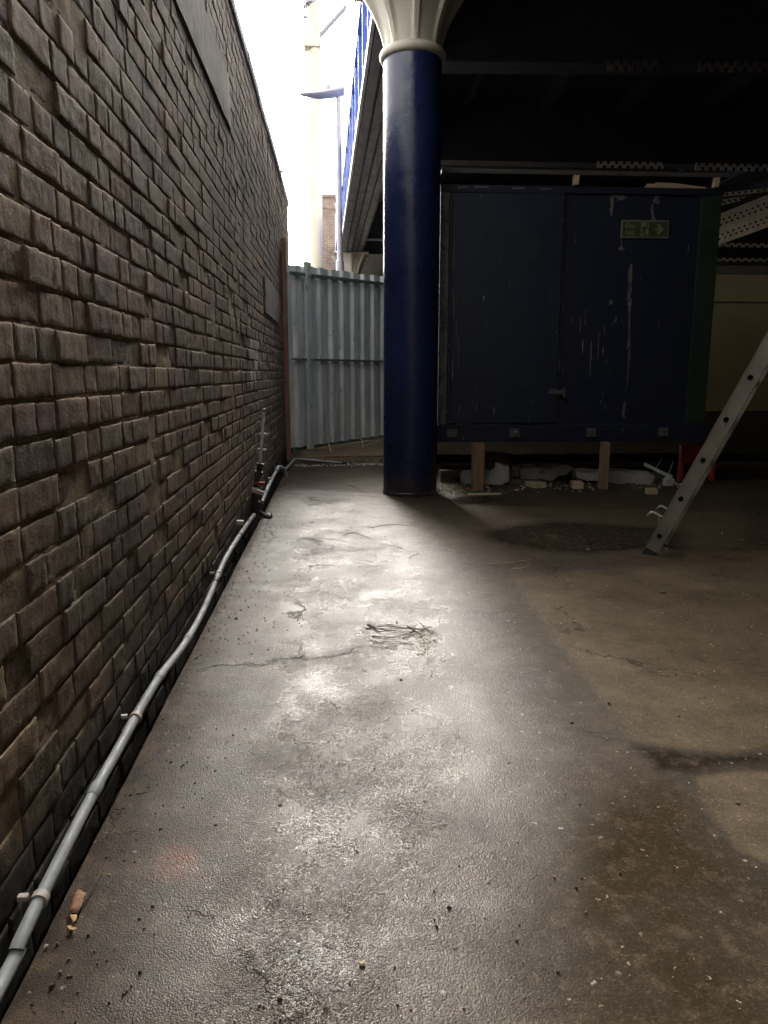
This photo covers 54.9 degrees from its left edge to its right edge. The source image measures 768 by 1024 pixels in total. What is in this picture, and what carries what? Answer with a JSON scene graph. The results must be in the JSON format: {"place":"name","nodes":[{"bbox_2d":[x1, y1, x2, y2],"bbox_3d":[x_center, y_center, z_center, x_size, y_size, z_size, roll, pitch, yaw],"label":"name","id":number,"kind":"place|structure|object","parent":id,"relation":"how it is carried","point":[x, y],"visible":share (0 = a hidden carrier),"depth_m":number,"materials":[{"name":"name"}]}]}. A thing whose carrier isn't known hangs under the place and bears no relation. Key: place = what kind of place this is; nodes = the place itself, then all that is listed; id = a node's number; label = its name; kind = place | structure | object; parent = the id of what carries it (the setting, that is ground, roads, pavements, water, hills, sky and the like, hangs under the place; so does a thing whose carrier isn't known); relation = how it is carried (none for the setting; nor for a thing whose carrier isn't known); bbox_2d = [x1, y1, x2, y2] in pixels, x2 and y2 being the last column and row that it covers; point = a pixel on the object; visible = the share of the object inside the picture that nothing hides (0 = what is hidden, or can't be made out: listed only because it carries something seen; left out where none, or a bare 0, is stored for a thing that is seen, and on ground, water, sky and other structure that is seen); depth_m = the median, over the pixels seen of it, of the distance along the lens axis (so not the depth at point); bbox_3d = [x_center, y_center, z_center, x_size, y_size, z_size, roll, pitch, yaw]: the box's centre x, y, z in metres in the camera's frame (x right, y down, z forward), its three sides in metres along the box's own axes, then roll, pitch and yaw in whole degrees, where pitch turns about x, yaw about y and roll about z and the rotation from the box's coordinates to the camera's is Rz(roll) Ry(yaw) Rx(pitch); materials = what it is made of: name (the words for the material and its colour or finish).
{"place":"outdoors","nodes":[
{"label":"outdoors","id":0,"kind":"place"},
{"bbox_2d":[235,0,358,265],"label":"sky","id":1,"kind":"structure","parent":0,"point":[274,31],"materials":[{"name":"white"}]},
{"bbox_2d":[1,437,767,1023],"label":"ground","id":2,"kind":"structure","parent":0,"point":[289,691],"depth_m":2.18,"materials":[{"name":"concrete"}]},
{"bbox_2d":[67,925,75,930],"bbox_3d":[-0.666,0.887,1.574,0.026,0.002,0.011,4,11,22],"label":"leaf scrap","id":3,"kind":"object","parent":2,"relation":"on","point":[70,927],"visible":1,"depth_m":1.57,"materials":[{"name":"beige plant"}]},
{"bbox_2d":[70,865,104,922],"bbox_3d":[-0.683,0.865,1.680,0.035,0.011,0.198,-1,11,-4],"label":"fallen leaf","id":4,"kind":"object","parent":2,"relation":"on","point":[78,899],"visible":1,"depth_m":1.65,"materials":[{"name":"plant"}]},
{"bbox_2d":[0,0,288,1023],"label":"brick wall","id":5,"kind":"structure","parent":2,"relation":"on","point":[144,202],"depth_m":2.34,"materials":[{"name":"brick"}]},
{"bbox_2d":[0,513,255,1002],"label":"wall pipe","id":6,"kind":"object","parent":5,"relation":"attached to","point":[39,898],"depth_m":1.88,"materials":[{"name":"paint"}]},
{"bbox_2d":[281,238,290,460],"bbox_3d":[-1.326,-2.168,10.034,0.060,2.950,0.090,-1,11,-4],"label":"timber post","id":7,"kind":"object","parent":5,"relation":"attached to","point":[286,344],"visible":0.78,"depth_m":9.98,"materials":[{"name":"wood"}]},
{"bbox_2d":[30,468,298,1023],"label":"wall foot grit","id":8,"kind":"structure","parent":2,"relation":"on","point":[97,963],"depth_m":1.81,"materials":[{"name":"gravel"}]},
{"bbox_2d":[252,409,272,518],"bbox_3d":[-1.011,-0.376,6.066,0.201,0.930,0.106,3,11,13],"label":"standpipe","id":9,"kind":"object","parent":2,"relation":"on","point":[256,491],"visible":0.91,"depth_m":6.08,"materials":[{"name":"grey metal"}]},
{"bbox_2d":[260,465,287,503],"bbox_3d":[-1.077,-0.278,7.067,0.119,0.145,1.897,0,11,-1],"label":"elbow pipe","id":10,"kind":"object","parent":9,"relation":"attached to","point":[276,471],"visible":0.97,"depth_m":7.23,"materials":[{"name":"paint"}]},
{"bbox_2d":[291,447,304,453],"bbox_3d":[-1.170,-0.831,10.052,0.236,0.079,0.208,-1,11,-4],"label":"weed clump","id":11,"kind":"object","parent":2,"relation":"on","point":[294,449],"visible":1,"depth_m":10.04,"materials":[{"name":"green plant"}]},
{"bbox_2d":[299,84,343,270],"bbox_3d":[-1.322,-5.490,16.217,0.955,7.166,0.360,-1,11,-4],"label":"street lamp","id":12,"kind":"object","parent":2,"relation":"on","point":[330,92],"visible":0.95,"depth_m":15.78,"materials":[{"name":"grey metal"}]},
{"bbox_2d":[303,0,346,267],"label":"mast","id":13,"kind":"object","parent":2,"relation":"on","point":[312,45],"visible":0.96,"depth_m":22.03,"materials":[{"name":"white metal"}]},
{"bbox_2d":[282,458,368,471],"bbox_3d":[-0.358,-0.633,9.641,2.228,0.143,0.742,-5,12,-24],"label":"floor pipe","id":14,"kind":"object","parent":2,"relation":"on","point":[315,460],"visible":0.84,"depth_m":9.66,"materials":[{"name":"metal"}]},
{"bbox_2d":[322,194,335,269],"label":"brick pier","id":15,"kind":"structure","parent":2,"relation":"on","point":[328,217],"depth_m":28.42,"materials":[{"name":"brown brick"}]},
{"bbox_2d":[287,261,382,461],"bbox_3d":[-0.537,-2.253,11.221,0.211,2.742,2.675,7,13,34],"label":"corrugated fence","id":16,"kind":"object","parent":2,"relation":"on","point":[335,329],"visible":0.79,"depth_m":10.91,"materials":[{"name":"grey metal"}]},
{"bbox_2d":[289,458,382,463],"bbox_3d":[-0.332,-0.674,9.747,1.833,0.084,0.035,-1,11,-4],"label":"step","id":17,"kind":"object","parent":2,"relation":"on","point":[367,460],"visible":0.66,"depth_m":9.72,"materials":[{"name":"concrete"}]},
{"bbox_2d":[331,251,370,273],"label":"iron column","id":18,"kind":"structure","parent":2,"relation":"on","point":[356,261],"depth_m":21.86,"materials":[{"name":"beige metal"}]},
{"bbox_2d":[359,960,364,966],"bbox_3d":[-0.044,0.910,1.490,0.013,0.006,0.013,3,11,15],"label":"stone","id":19,"kind":"object","parent":2,"relation":"on","point":[361,963],"visible":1,"depth_m":1.49,"materials":[{"name":"stone"}]},
{"bbox_2d":[291,463,437,466],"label":"step chippings","id":20,"kind":"object","parent":2,"relation":"on","point":[337,465],"visible":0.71,"depth_m":9.55,"materials":[{"name":"grey gravel"}]},
{"bbox_2d":[353,622,434,653],"bbox_3d":[0.048,0.561,3.329,0.386,0.013,0.380,-1,11,-4],"label":"twig tangle","id":21,"kind":"object","parent":2,"relation":"on","point":[371,626],"visible":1,"depth_m":3.40,"materials":[{"name":"brown plant"}]},
{"bbox_2d":[49,470,766,1020],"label":"dark crumbs","id":22,"kind":"object","parent":2,"relation":"on","point":[51,984],"visible":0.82,"depth_m":2.04,"materials":[{"name":"black stone"}]},
{"bbox_2d":[354,0,463,496],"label":"iron column","id":23,"kind":"structure","parent":2,"relation":"on","point":[412,56],"depth_m":6.74,"materials":[{"name":"blue metal"}]},
{"bbox_2d":[412,630,437,654],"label":"straw scraps","id":24,"kind":"object","parent":2,"relation":"on","point":[421,636],"visible":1,"depth_m":3.27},
{"bbox_2d":[95,467,767,1023],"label":"grit","id":25,"kind":"object","parent":2,"relation":"on","point":[425,801],"visible":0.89,"depth_m":1.99,"materials":[{"name":"stone"}]},
{"bbox_2d":[107,521,756,1013],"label":"pale chips","id":26,"kind":"object","parent":2,"relation":"on","point":[403,805],"visible":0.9,"depth_m":1.82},
{"bbox_2d":[439,469,464,481],"bbox_3d":[0.753,-0.398,8.132,0.283,0.130,0.102,-1,11,-4],"label":"dark board","id":27,"kind":"object","parent":2,"relation":"on","point":[445,474],"visible":0.83,"depth_m":8.08,"materials":[{"name":"brown wood"}]},
{"bbox_2d":[437,488,487,495],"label":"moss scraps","id":28,"kind":"object","parent":2,"relation":"on","point":[466,491],"visible":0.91,"depth_m":7.45,"materials":[{"name":"green plant"}]},
{"bbox_2d":[460,469,470,483],"bbox_3d":[0.903,-0.388,8.021,0.124,0.152,0.161,-3,11,-16],"label":"broken block","id":29,"kind":"object","parent":2,"relation":"on","point":[465,476],"depth_m":7.96,"materials":[{"name":"white paint"}]},
{"bbox_2d":[471,443,484,490],"bbox_3d":[0.955,-0.462,7.524,0.113,0.483,0.103,-1,11,-8],"label":"timber prop","id":30,"kind":"object","parent":2,"relation":"on","point":[477,465],"visible":0.99,"depth_m":7.48,"materials":[{"name":"brown wood"}]},
{"bbox_2d":[437,168,729,441],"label":"container shed","id":31,"kind":"structure","parent":30,"relation":"on","point":[567,314],"depth_m":7.36,"materials":[{"name":"paint"}]},
{"bbox_2d":[449,193,565,422],"bbox_3d":[1.246,-1.982,7.307,1.164,2.197,0.074,-1,11,-4],"label":"door","id":32,"kind":"structure","parent":31,"relation":"in","point":[507,248],"depth_m":7.29,"materials":[{"name":"paint"}]},
{"bbox_2d":[572,175,579,185],"bbox_3d":[1.841,-3.183,7.098,0.056,0.084,0.060,-1,11,-4],"label":"wooden chock","id":33,"kind":"object","parent":31,"relation":"on","point":[575,180],"visible":1,"depth_m":7.07,"materials":[{"name":"beige wood"}]},
{"bbox_2d":[620,220,668,237],"bbox_3d":[2.565,-2.780,7.267,0.478,0.165,0.017,-1,11,-4],"label":"exit sign","id":34,"kind":"object","parent":31,"relation":"attached to","point":[644,229],"visible":1,"depth_m":7.26,"materials":[{"name":"green plastic"}]},
{"bbox_2d":[645,182,706,187],"bbox_3d":[2.846,-3.188,7.215,0.620,0.050,0.018,-1,11,-4],"label":"torn board","id":35,"kind":"object","parent":31,"relation":"on","point":[665,185],"visible":1,"depth_m":7.20,"materials":[{"name":"brown wood"}]},
{"bbox_2d":[712,177,719,187],"bbox_3d":[3.224,-3.199,7.186,0.056,0.084,0.060,-1,11,-4],"label":"wooden chock","id":36,"kind":"object","parent":31,"relation":"on","point":[715,182],"visible":1,"depth_m":7.16,"materials":[{"name":"beige wood"}]},
{"bbox_2d":[467,493,501,494],"bbox_3d":[0.986,-0.176,7.254,0.341,0.018,0.051,-1,11,-6],"label":"timber offcut","id":37,"kind":"object","parent":2,"relation":"on","point":[484,494],"visible":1,"depth_m":7.24,"materials":[{"name":"beige wood"}]},
{"bbox_2d":[484,462,508,484],"bbox_3d":[1.175,-0.416,7.945,0.336,0.236,0.174,2,11,8],"label":"broken block","id":38,"kind":"object","parent":2,"relation":"on","point":[498,474],"depth_m":7.87,"materials":[{"name":"grey concrete"}]},
{"bbox_2d":[484,451,512,477],"bbox_3d":[1.187,-0.493,8.072,0.460,0.339,0.052,-2,11,-10],"label":"dark board","id":39,"kind":"object","parent":2,"relation":"on","point":[491,459],"visible":0.41,"depth_m":8.04,"materials":[{"name":"black wood"}]},
{"bbox_2d":[504,478,547,485],"bbox_3d":[1.502,-0.324,7.927,0.501,0.060,0.122,3,11,18],"label":"dark board","id":40,"kind":"object","parent":2,"relation":"on","point":[515,481],"visible":0.64,"depth_m":7.90,"materials":[{"name":"wood"}]},
{"bbox_2d":[525,481,545,487],"bbox_3d":[1.575,-0.305,7.855,0.141,0.051,0.341,-3,11,-17],"label":"timber offcut","id":41,"kind":"object","parent":2,"relation":"on","point":[535,484],"visible":0.84,"depth_m":7.71,"materials":[{"name":"beige wood"}]},
{"bbox_2d":[512,463,572,480],"bbox_3d":[1.777,-0.457,8.325,0.628,0.176,0.318,-2,11,-11],"label":"broken block","id":42,"kind":"object","parent":2,"relation":"on","point":[549,471],"depth_m":8.19,"materials":[{"name":"white paint"}]},
{"bbox_2d":[441,165,677,171],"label":"dark wall","id":43,"kind":"structure","parent":2,"relation":"on","point":[558,168],"depth_m":12.13,"materials":[{"name":"metal"}]},
{"bbox_2d":[438,479,680,493],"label":"rubble crumbs","id":44,"kind":"object","parent":2,"relation":"on","point":[517,489],"visible":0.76,"depth_m":7.74,"materials":[{"name":"stone"}]},
{"bbox_2d":[570,480,583,488],"bbox_3d":[2.021,-0.288,7.749,0.116,0.055,0.241,2,11,8],"label":"timber offcut","id":45,"kind":"object","parent":2,"relation":"on","point":[576,484],"visible":1,"depth_m":7.64,"materials":[{"name":"beige wood"}]},
{"bbox_2d":[598,442,609,488],"bbox_3d":[2.265,-0.478,7.607,0.080,0.483,0.104,0,11,2],"label":"timber prop","id":46,"kind":"object","parent":2,"relation":"on","point":[603,475],"visible":1,"depth_m":7.57,"materials":[{"name":"brown wood"}]},
{"bbox_2d":[571,467,654,483],"bbox_3d":[2.491,-0.396,8.065,0.848,0.152,0.269,1,11,3],"label":"broken slab","id":47,"kind":"object","parent":2,"relation":"on","point":[620,476],"depth_m":7.95,"materials":[{"name":"white paint"}]},
{"bbox_2d":[645,488,657,493],"bbox_3d":[2.647,-0.208,7.322,0.097,0.055,0.081,-1,11,-6],"label":"timber offcut","id":48,"kind":"object","parent":2,"relation":"on","point":[651,490],"visible":1,"depth_m":7.29,"materials":[{"name":"beige wood"}]},
{"bbox_2d":[644,459,672,483],"bbox_3d":[2.953,-0.442,7.995,0.324,0.275,0.100,-1,11,-6],"label":"metal bracket","id":49,"kind":"object","parent":2,"relation":"on","point":[659,475],"visible":0.73,"depth_m":7.96,"materials":[{"name":"grey metal"}]},
{"bbox_2d":[662,476,674,485],"bbox_3d":[3.016,-0.328,7.841,0.114,0.101,0.082,-1,11,-4],"label":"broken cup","id":50,"kind":"object","parent":2,"relation":"on","point":[668,481],"visible":1,"depth_m":7.82,"materials":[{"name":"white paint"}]},
{"bbox_2d":[677,444,715,480],"bbox_3d":[3.465,-0.556,8.190,0.399,0.420,0.070,-1,11,-4],"label":"red stand","id":51,"kind":"object","parent":2,"relation":"on","point":[688,453],"visible":0.57,"depth_m":8.14,"materials":[{"name":"paint"}]},
{"bbox_2d":[642,332,767,555],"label":"ladder","id":52,"kind":"object","parent":2,"relation":"on","point":[734,409],"visible":0.98,"depth_m":4.63,"materials":[{"name":"metal"}]},
{"bbox_2d":[703,265,767,437],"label":"yellow wall","id":53,"kind":"structure","parent":2,"relation":"on","point":[740,322],"depth_m":12.29,"materials":[{"name":"yellow paint"}]},
{"bbox_2d":[722,196,745,204],"bbox_3d":[6.540,-5.942,14.212,0.860,0.255,0.052,-1,11,-5],"label":"lattice brace","id":54,"kind":"object","parent":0,"point":[728,201],"visible":0.55,"depth_m":14.20,"materials":[{"name":"grey metal"}]},
{"bbox_2d":[718,214,767,244],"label":"lattice brace","id":55,"kind":"object","parent":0,"point":[743,229],"visible":0.59,"depth_m":14.02,"materials":[{"name":"grey metal"}]},
{"bbox_2d":[720,195,767,230],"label":"lattice brace","id":56,"kind":"object","parent":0,"point":[753,209],"visible":0.56,"depth_m":13.57,"materials":[{"name":"grey metal"}]},
{"bbox_3d":[3.248,-5.351,13.482,32.300,8.100,52.000,-1,11,-4],"label":"arch wall","id":57,"kind":"object","parent":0,"visible":0},
{"bbox_2d":[335,2,382,263],"bbox_3d":[-0.328,-6.881,13.983,0.680,1.378,54.010,-1,11,-5],"label":"edge girder","id":58,"kind":"object","parent":57,"relation":"attached to","point":[362,184],"visible":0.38,"depth_m":12.04,"materials":[{"name":"grey metal"}]},
{"bbox_2d":[334,0,359,248],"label":"screen","id":59,"kind":"object","parent":58,"relation":"on","point":[346,83],"visible":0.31,"depth_m":15.44,"materials":[{"name":"metal"}]},
{"bbox_2d":[363,240,767,261],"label":"cross girder","id":60,"kind":"object","parent":57,"relation":"attached to","point":[725,254],"visible":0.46,"depth_m":23.40,"materials":[{"name":"black metal"}]},
{"bbox_2d":[367,202,767,247],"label":"cross girder","id":61,"kind":"object","parent":57,"relation":"attached to","point":[758,239],"visible":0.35,"depth_m":20.64,"materials":[{"name":"black metal"}]},
{"bbox_2d":[441,95,767,171],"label":"cross girder","id":62,"kind":"object","parent":57,"relation":"attached to","point":[570,132],"visible":0.92,"depth_m":12.48,"materials":[{"name":"black metal"}]},
{"bbox_2d":[722,188,767,196],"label":"lattice brace","id":63,"kind":"object","parent":62,"relation":"attached to","point":[745,192],"visible":0.55,"depth_m":13.12,"materials":[{"name":"grey metal"}]},
{"bbox_3d":[10.944,-5.653,8.710,20.914,1.131,0.372,0,11,-1],"label":"cross girder","id":64,"kind":"object","parent":57,"relation":"attached to","visible":0},
{"bbox_2d":[361,74,767,275],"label":"bridge deck","id":65,"kind":"structure","parent":64,"relation":"on","point":[709,94],"depth_m":11.95,"materials":[{"name":"black metal"}]}
]}

